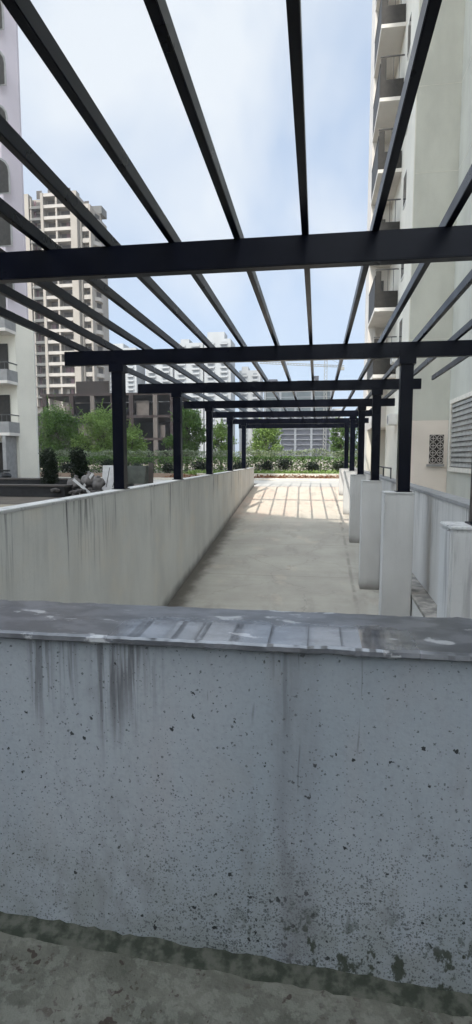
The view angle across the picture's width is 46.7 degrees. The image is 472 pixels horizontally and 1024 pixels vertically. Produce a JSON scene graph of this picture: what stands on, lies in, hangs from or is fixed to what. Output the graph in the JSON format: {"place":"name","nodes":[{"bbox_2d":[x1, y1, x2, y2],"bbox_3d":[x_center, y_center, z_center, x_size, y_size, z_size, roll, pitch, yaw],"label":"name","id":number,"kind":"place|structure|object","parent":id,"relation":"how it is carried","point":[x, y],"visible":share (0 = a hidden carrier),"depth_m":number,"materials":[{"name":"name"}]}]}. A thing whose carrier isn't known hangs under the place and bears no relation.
{"place":"outdoors","nodes":[
{"label":"outdoors","id":0,"kind":"place"},
{"bbox_2d":[0,470,11,477],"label":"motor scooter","id":1,"kind":"object","parent":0,"point":[3,474],"visible":0.62,"depth_m":28.40,"materials":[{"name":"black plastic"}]},
{"bbox_2d":[24,188,110,461],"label":"residential tower","id":2,"kind":"structure","parent":0,"point":[49,214],"depth_m":155.10,"materials":[{"name":"beige concrete"}]},
{"bbox_2d":[36,191,41,198],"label":"window","id":3,"kind":"structure","parent":2,"relation":"in","point":[37,192],"depth_m":153.49,"materials":[{"name":"grey glass"}]},
{"bbox_2d":[51,302,57,306],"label":"window","id":4,"kind":"structure","parent":2,"relation":"in","point":[53,304],"depth_m":155.99,"materials":[{"name":"grey glass"}]},
{"bbox_2d":[53,346,59,350],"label":"window","id":5,"kind":"structure","parent":2,"relation":"in","point":[55,348],"depth_m":157.19,"materials":[{"name":"grey glass"}]},
{"bbox_2d":[54,378,60,383],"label":"window","id":6,"kind":"structure","parent":2,"relation":"in","point":[56,380],"depth_m":158.09,"materials":[{"name":"grey glass"}]},
{"bbox_2d":[61,211,69,214],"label":"window","id":7,"kind":"structure","parent":2,"relation":"in","point":[62,212],"depth_m":152.89,"materials":[{"name":"grey glass"}]},
{"bbox_2d":[66,378,70,383],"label":"window","id":8,"kind":"structure","parent":2,"relation":"in","point":[68,380],"depth_m":157.63,"materials":[{"name":"grey glass"}]},
{"bbox_2d":[64,312,72,317],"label":"window","id":9,"kind":"structure","parent":2,"relation":"in","point":[69,314],"depth_m":155.66,"materials":[{"name":"grey glass"}]},
{"bbox_2d":[65,334,73,339],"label":"window","id":10,"kind":"structure","parent":2,"relation":"in","point":[70,336],"depth_m":156.25,"materials":[{"name":"grey glass"}]},
{"bbox_2d":[110,343,144,392],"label":"apartment tower","id":11,"kind":"structure","parent":0,"point":[132,382],"depth_m":388.07,"materials":[{"name":"white concrete"}]},
{"bbox_2d":[0,483,257,503],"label":"soil","id":12,"kind":"structure","parent":0,"point":[13,500],"depth_m":20.44,"materials":[{"name":"soil"}]},
{"bbox_2d":[0,478,69,483],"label":"planter","id":13,"kind":"object","parent":12,"relation":"on","point":[23,480],"visible":0.2,"depth_m":26.32,"materials":[{"name":"grey concrete"}]},
{"bbox_2d":[0,484,72,496],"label":"planter","id":14,"kind":"object","parent":12,"relation":"on","point":[24,490],"visible":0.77,"depth_m":21.76,"materials":[{"name":"grey concrete"}]},
{"bbox_2d":[38,447,59,483],"bbox_3d":[-7.941,-1.763,23.345,0.970,2.009,0.837,1,6,8],"label":"clipped shrub","id":15,"kind":"object","parent":12,"relation":"on","point":[49,474],"visible":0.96,"depth_m":23.19,"materials":[{"name":"green plant"}]},
{"bbox_2d":[50,488,102,495],"bbox_3d":[-6.526,-0.817,21.811,2.506,0.349,1.274,1,6,8],"label":"rubble heap","id":16,"kind":"object","parent":12,"relation":"on","point":[71,492],"visible":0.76,"depth_m":21.36,"materials":[{"name":"grey stone"}]},
{"bbox_2d":[67,475,82,489],"bbox_3d":[-6.561,-1.140,22.402,0.583,0.761,0.550,3,6,25],"label":"sack","id":17,"kind":"object","parent":16,"relation":"on","point":[75,486],"visible":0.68,"depth_m":22.25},
{"bbox_2d":[73,479,89,492],"bbox_3d":[-6.138,-0.985,21.927,1.000,0.100,0.040,40,0,1],"label":"plank","id":18,"kind":"object","parent":16,"relation":"on","point":[80,485],"visible":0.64,"depth_m":21.91,"materials":[{"name":"grey wood"}]},
{"bbox_2d":[80,471,94,493],"bbox_3d":[-6.037,-1.211,22.380,0.633,0.906,0.654,1,6,8],"label":"sack","id":19,"kind":"object","parent":16,"relation":"on","point":[86,480],"visible":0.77,"depth_m":22.22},
{"bbox_2d":[92,475,105,490],"bbox_3d":[-5.585,-1.116,22.156,0.571,0.761,0.571,1,6,8],"label":"sack","id":20,"kind":"object","parent":16,"relation":"on","point":[98,483],"visible":0.98,"depth_m":21.98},
{"bbox_2d":[68,446,90,493],"bbox_3d":[-6.730,-1.815,23.586,1.008,2.065,0.884,1,6,8],"label":"clipped shrub","id":21,"kind":"object","parent":12,"relation":"on","point":[80,467],"visible":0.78,"depth_m":23.39,"materials":[{"name":"green plant"}]},
{"bbox_2d":[102,465,113,490],"bbox_3d":[-5.162,-1.385,22.964,0.950,1.150,0.056,1,-4,8],"label":"panel","id":22,"kind":"object","parent":12,"relation":"on","point":[107,476],"visible":0.31,"depth_m":22.98,"materials":[{"name":"white stone"}]},
{"bbox_2d":[127,466,148,486],"bbox_3d":[-4.249,-1.407,23.851,1.050,1.200,1.000,1,6,8],"label":"waste skip","id":23,"kind":"object","parent":12,"relation":"on","point":[137,474],"visible":0.47,"depth_m":23.39,"materials":[{"name":"grey metal"}]},
{"bbox_2d":[148,463,153,483],"bbox_3d":[-3.664,-1.446,23.528,0.220,1.350,0.040,1,0,8],"label":"board","id":24,"kind":"object","parent":12,"relation":"on","point":[150,471],"visible":0.6,"depth_m":23.51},
{"bbox_2d":[145,364,174,383],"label":"apartment tower","id":25,"kind":"structure","parent":0,"point":[167,369],"depth_m":388.94,"materials":[{"name":"white concrete"}]},
{"bbox_2d":[0,457,356,506],"bbox_3d":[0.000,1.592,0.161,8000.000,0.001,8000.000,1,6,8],"label":"ground","id":26,"kind":"structure","parent":0,"point":[3,505],"depth_m":89.72,"materials":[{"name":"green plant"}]},
{"bbox_2d":[0,0,39,477],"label":"apartment block","id":27,"kind":"structure","parent":26,"relation":"on","point":[19,450],"depth_m":30.43,"materials":[{"name":"white paint"}]},
{"bbox_2d":[0,0,3,29],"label":"window","id":28,"kind":"structure","parent":27,"relation":"in","point":[1,4],"depth_m":28.62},
{"bbox_2d":[0,51,6,85],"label":"window","id":29,"kind":"structure","parent":27,"relation":"in","point":[3,82],"depth_m":28.89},
{"bbox_2d":[0,105,7,121],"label":"window","id":30,"kind":"structure","parent":27,"relation":"in","point":[3,112],"depth_m":29.11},
{"bbox_2d":[0,158,10,193],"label":"window","id":31,"kind":"structure","parent":27,"relation":"in","point":[5,185],"depth_m":29.45,"materials":[{"name":"grey glass"}]},
{"bbox_2d":[0,217,12,246],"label":"window","id":32,"kind":"structure","parent":27,"relation":"in","point":[6,236],"depth_m":29.75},
{"bbox_2d":[5,283,14,297],"bbox_3d":[-12.925,-12.740,30.070,1.550,1.900,0.045,1,6,8],"label":"window","id":33,"kind":"structure","parent":27,"relation":"in","point":[11,285],"depth_m":30.00,"materials":[{"name":"grey glass"}]},
{"bbox_2d":[38,393,82,463],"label":"tree","id":34,"kind":"object","parent":26,"relation":"on","point":[51,426],"visible":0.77,"depth_m":62.44,"materials":[{"name":"green plant"}]},
{"bbox_2d":[69,398,130,460],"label":"tree","id":35,"kind":"object","parent":26,"relation":"on","point":[102,422],"visible":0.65,"depth_m":61.23,"materials":[{"name":"green plant"}]},
{"bbox_2d":[40,381,189,463],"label":"concrete frame building","id":36,"kind":"structure","parent":26,"relation":"on","point":[150,414],"depth_m":115.03,"materials":[{"name":"grey concrete"}]},
{"bbox_2d":[127,420,150,464],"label":"tree","id":37,"kind":"object","parent":26,"relation":"on","point":[134,441],"visible":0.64,"depth_m":59.45,"materials":[{"name":"green plant"}]},
{"bbox_2d":[161,400,205,469],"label":"tree","id":38,"kind":"object","parent":26,"relation":"on","point":[196,430],"visible":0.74,"depth_m":60.26,"materials":[{"name":"green plant"}]},
{"bbox_2d":[40,473,338,478],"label":"flower bed","id":39,"kind":"object","parent":26,"relation":"on","point":[158,475],"visible":0.17,"depth_m":45.02,"materials":[{"name":"soil"}]},
{"bbox_2d":[60,461,72,472],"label":"shrub","id":40,"kind":"object","parent":39,"relation":"on","point":[64,466],"visible":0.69,"depth_m":52.17,"materials":[{"name":"green plant"}]},
{"bbox_2d":[98,459,112,472],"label":"shrub","id":41,"kind":"object","parent":39,"relation":"on","point":[108,462],"visible":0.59,"depth_m":51.59,"materials":[{"name":"green plant"}]},
{"bbox_2d":[127,462,141,465],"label":"shrub","id":42,"kind":"object","parent":39,"relation":"on","point":[137,464],"visible":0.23,"depth_m":51.14,"materials":[{"name":"green plant"}]},
{"bbox_2d":[161,462,172,472],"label":"shrub","id":43,"kind":"object","parent":39,"relation":"on","point":[167,467],"visible":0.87,"depth_m":50.78,"materials":[{"name":"green plant"}]},
{"bbox_2d":[190,460,205,470],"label":"shrub","id":44,"kind":"object","parent":39,"relation":"on","point":[199,466],"visible":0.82,"depth_m":50.16,"materials":[{"name":"green plant"}]},
{"bbox_2d":[233,459,248,469],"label":"shrub","id":45,"kind":"object","parent":39,"relation":"on","point":[238,465],"visible":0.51,"depth_m":49.70,"materials":[{"name":"green plant"}]},
{"bbox_2d":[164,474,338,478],"bbox_3d":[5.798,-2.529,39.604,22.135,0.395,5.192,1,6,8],"label":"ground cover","id":46,"kind":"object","parent":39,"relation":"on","point":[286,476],"visible":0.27,"depth_m":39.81,"materials":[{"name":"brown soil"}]},
{"bbox_2d":[183,469,338,475],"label":"ground cover","id":47,"kind":"object","parent":39,"relation":"on","point":[196,471],"visible":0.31,"depth_m":44.86,"materials":[{"name":"green plant"}]},
{"bbox_2d":[254,460,273,470],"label":"shrub","id":48,"kind":"object","parent":39,"relation":"on","point":[266,464],"visible":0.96,"depth_m":49.31,"materials":[{"name":"green plant"}]},
{"bbox_2d":[197,473,338,476],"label":"kerb","id":49,"kind":"structure","parent":39,"relation":"on","point":[255,474],"depth_m":42.78,"materials":[{"name":"grey concrete"}]},
{"bbox_2d":[275,458,294,469],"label":"shrub","id":50,"kind":"object","parent":39,"relation":"on","point":[285,464],"visible":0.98,"depth_m":49.07,"materials":[{"name":"green plant"}]},
{"bbox_2d":[304,461,320,473],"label":"shrub","id":51,"kind":"object","parent":39,"relation":"on","point":[312,466],"visible":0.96,"depth_m":48.68,"materials":[{"name":"green plant"}]},
{"bbox_2d":[331,461,348,470],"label":"shrub","id":52,"kind":"object","parent":39,"relation":"on","point":[336,466],"visible":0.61,"depth_m":48.61,"materials":[{"name":"green plant"}]},
{"bbox_2d":[41,477,338,480],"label":"kerb","id":53,"kind":"structure","parent":26,"relation":"on","point":[300,479],"depth_m":36.85,"materials":[{"name":"grey concrete"}]},
{"bbox_2d":[39,448,357,473],"bbox_3d":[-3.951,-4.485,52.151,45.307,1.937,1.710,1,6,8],"label":"hedge","id":54,"kind":"object","parent":26,"relation":"on","point":[255,458],"visible":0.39,"depth_m":51.71,"materials":[{"name":"green plant"}]},
{"bbox_2d":[213,418,238,462],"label":"tree","id":55,"kind":"object","parent":26,"relation":"on","point":[220,431],"visible":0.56,"depth_m":56.80,"materials":[{"name":"green plant"}]},
{"bbox_2d":[0,600,471,1016],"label":"parapet wall","id":56,"kind":"structure","parent":26,"relation":"on","point":[283,797],"depth_m":1.74,"materials":[{"name":"grey concrete"}]},
{"bbox_2d":[247,417,283,470],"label":"tree","id":57,"kind":"object","parent":26,"relation":"on","point":[266,436],"visible":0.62,"depth_m":56.11,"materials":[{"name":"green plant"}]},
{"bbox_2d":[260,360,343,453],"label":"tower crane","id":58,"kind":"object","parent":26,"relation":"on","point":[324,366],"visible":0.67,"depth_m":318.25,"materials":[{"name":"metal"}]},
{"bbox_2d":[263,376,342,458],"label":"tower under construction","id":59,"kind":"structure","parent":26,"relation":"on","point":[297,439],"depth_m":323.96},
{"bbox_2d":[327,417,357,462],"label":"tree","id":60,"kind":"object","parent":26,"relation":"on","point":[338,442],"visible":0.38,"depth_m":56.45,"materials":[{"name":"green plant"}]},
{"bbox_2d":[355,417,357,455],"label":"tree","id":61,"kind":"object","parent":26,"relation":"on","point":[356,432],"visible":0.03,"depth_m":55.53,"materials":[{"name":"green plant"}]},
{"bbox_2d":[354,468,469,603],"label":"parapet wall","id":62,"kind":"structure","parent":26,"relation":"on","point":[433,508],"depth_m":8.76,"materials":[{"name":"grey concrete"}]},
{"bbox_2d":[380,466,391,478],"bbox_3d":[4.359,-1.250,16.551,0.044,0.287,4.936,1,6,8],"label":"handrail","id":63,"kind":"object","parent":62,"relation":"on","point":[383,467],"visible":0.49,"depth_m":14.48,"materials":[{"name":"grey metal"}]},
{"bbox_2d":[363,0,471,498],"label":"apartment block","id":64,"kind":"structure","parent":26,"relation":"on","point":[434,163],"depth_m":18.72,"materials":[{"name":"paint"}]},
{"bbox_2d":[387,413,396,425],"bbox_3d":[6.436,-3.817,22.587,0.348,0.450,0.700,1,6,8],"label":"air conditioner","id":65,"kind":"object","parent":64,"relation":"attached to","point":[391,419],"visible":1,"depth_m":22.25,"materials":[{"name":"white paint"}]},
{"bbox_2d":[390,358,397,364],"bbox_3d":[6.349,-6.145,21.755,0.348,0.450,0.700,1,6,8],"label":"air conditioner","id":66,"kind":"object","parent":64,"relation":"attached to","point":[392,361],"visible":0.31,"depth_m":21.59,"materials":[{"name":"white paint"}]},
{"bbox_2d":[399,318,401,341],"bbox_3d":[6.452,-6.969,21.301,0.038,1.200,1.200,1,6,8],"label":"window","id":67,"kind":"structure","parent":64,"relation":"in","point":[400,323],"depth_m":21.46,"materials":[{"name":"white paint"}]},
{"bbox_2d":[401,264,403,281],"bbox_3d":[6.452,-9.665,21.029,0.038,1.200,1.200,1,6,8],"label":"window","id":68,"kind":"structure","parent":64,"relation":"in","point":[402,265],"depth_m":21.20,"materials":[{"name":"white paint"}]},
{"bbox_2d":[403,169,406,209],"bbox_3d":[6.452,-12.361,20.756,0.038,1.200,1.200,1,6,8],"label":"window","id":69,"kind":"structure","parent":64,"relation":"in","point":[405,176],"depth_m":20.96,"materials":[{"name":"grey glass"}]},
{"bbox_2d":[407,11,411,60],"bbox_3d":[6.452,-17.754,20.211,0.038,1.200,1.200,1,6,8],"label":"window","id":70,"kind":"structure","parent":64,"relation":"in","point":[409,26],"depth_m":20.35,"materials":[{"name":"grey glass"}]},
{"bbox_2d":[448,391,471,473],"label":"vent","id":71,"kind":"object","parent":64,"relation":"in","point":[460,422],"depth_m":17.10,"materials":[{"name":"white metal"}]},
{"bbox_2d":[175,339,204,458],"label":"apartment tower","id":72,"kind":"structure","parent":0,"point":[195,371],"depth_m":376.13,"materials":[{"name":"white concrete"}]},
{"bbox_2d":[18,0,371,455],"label":"sky","id":73,"kind":"structure","parent":0,"point":[236,52],"materials":[{"name":"blue"}]},
{"bbox_2d":[204,332,234,455],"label":"apartment tower","id":74,"kind":"structure","parent":0,"point":[221,370],"depth_m":368.44,"materials":[{"name":"white concrete"}]},
{"bbox_2d":[0,931,471,1023],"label":"floor","id":75,"kind":"structure","parent":0,"point":[41,982],"depth_m":1.66,"materials":[{"name":"grey concrete"}]},
{"bbox_2d":[153,480,338,486],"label":"pavement","id":76,"kind":"structure","parent":0,"point":[285,483],"depth_m":32.73,"materials":[{"name":"grey concrete"}]},
{"bbox_2d":[239,367,262,457],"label":"apartment tower","id":77,"kind":"structure","parent":0,"point":[247,374],"depth_m":386.89,"materials":[{"name":"white concrete"}]},
{"bbox_2d":[168,486,378,614],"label":"ramp","id":78,"kind":"structure","parent":0,"point":[282,548],"depth_m":15.39,"materials":[{"name":"grey concrete"}]},
{"bbox_2d":[0,467,253,605],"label":"ramp wall","id":79,"kind":"structure","parent":78,"relation":"on","point":[150,544],"depth_m":9.09,"materials":[{"name":"grey concrete"}]},
{"bbox_2d":[339,468,348,495],"bbox_3d":[5.084,-1.350,25.729,0.459,1.382,0.404,1,6,8],"label":"pedestal","id":80,"kind":"object","parent":78,"relation":"on","point":[341,473],"visible":0.46,"depth_m":25.55,"materials":[{"name":"white concrete"}]},
{"bbox_2d":[343,471,355,514],"bbox_3d":[4.459,-0.699,21.519,0.459,1.829,0.404,1,6,8],"label":"pedestal","id":81,"kind":"object","parent":78,"relation":"on","point":[346,491],"visible":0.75,"depth_m":21.33,"materials":[{"name":"grey concrete"}]},
{"bbox_2d":[349,474,365,542],"bbox_3d":[3.833,-0.049,17.309,0.459,2.277,0.404,1,6,8],"label":"pedestal","id":82,"kind":"object","parent":78,"relation":"on","point":[354,508],"visible":0.65,"depth_m":17.12,"materials":[{"name":"grey concrete"}]},
{"bbox_2d":[359,480,381,589],"bbox_3d":[3.208,0.602,13.098,0.459,2.724,0.404,1,6,8],"label":"pedestal","id":83,"kind":"object","parent":78,"relation":"on","point":[370,531],"visible":0.8,"depth_m":12.90,"materials":[{"name":"grey concrete"}]},
{"bbox_2d":[378,491,414,616],"bbox_3d":[2.583,1.252,8.888,0.459,3.171,0.404,1,6,8],"label":"pedestal","id":84,"kind":"object","parent":78,"relation":"on","point":[396,541],"visible":0.7,"depth_m":8.64,"materials":[{"name":"grey concrete"}]},
{"bbox_2d":[0,0,471,525],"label":"pergola","id":85,"kind":"object","parent":84,"relation":"on","point":[446,240],"visible":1,"depth_m":4.73,"materials":[{"name":"paint"}]},
{"bbox_2d":[410,573,436,617],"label":"infill wall","id":86,"kind":"structure","parent":78,"relation":"on","point":[423,604],"depth_m":8.41,"materials":[{"name":"grey concrete"}]},
{"bbox_2d":[437,521,471,618],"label":"pedestal","id":87,"kind":"object","parent":78,"relation":"on","point":[454,597],"visible":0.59,"depth_m":4.38,"materials":[{"name":"grey concrete"}]}
]}

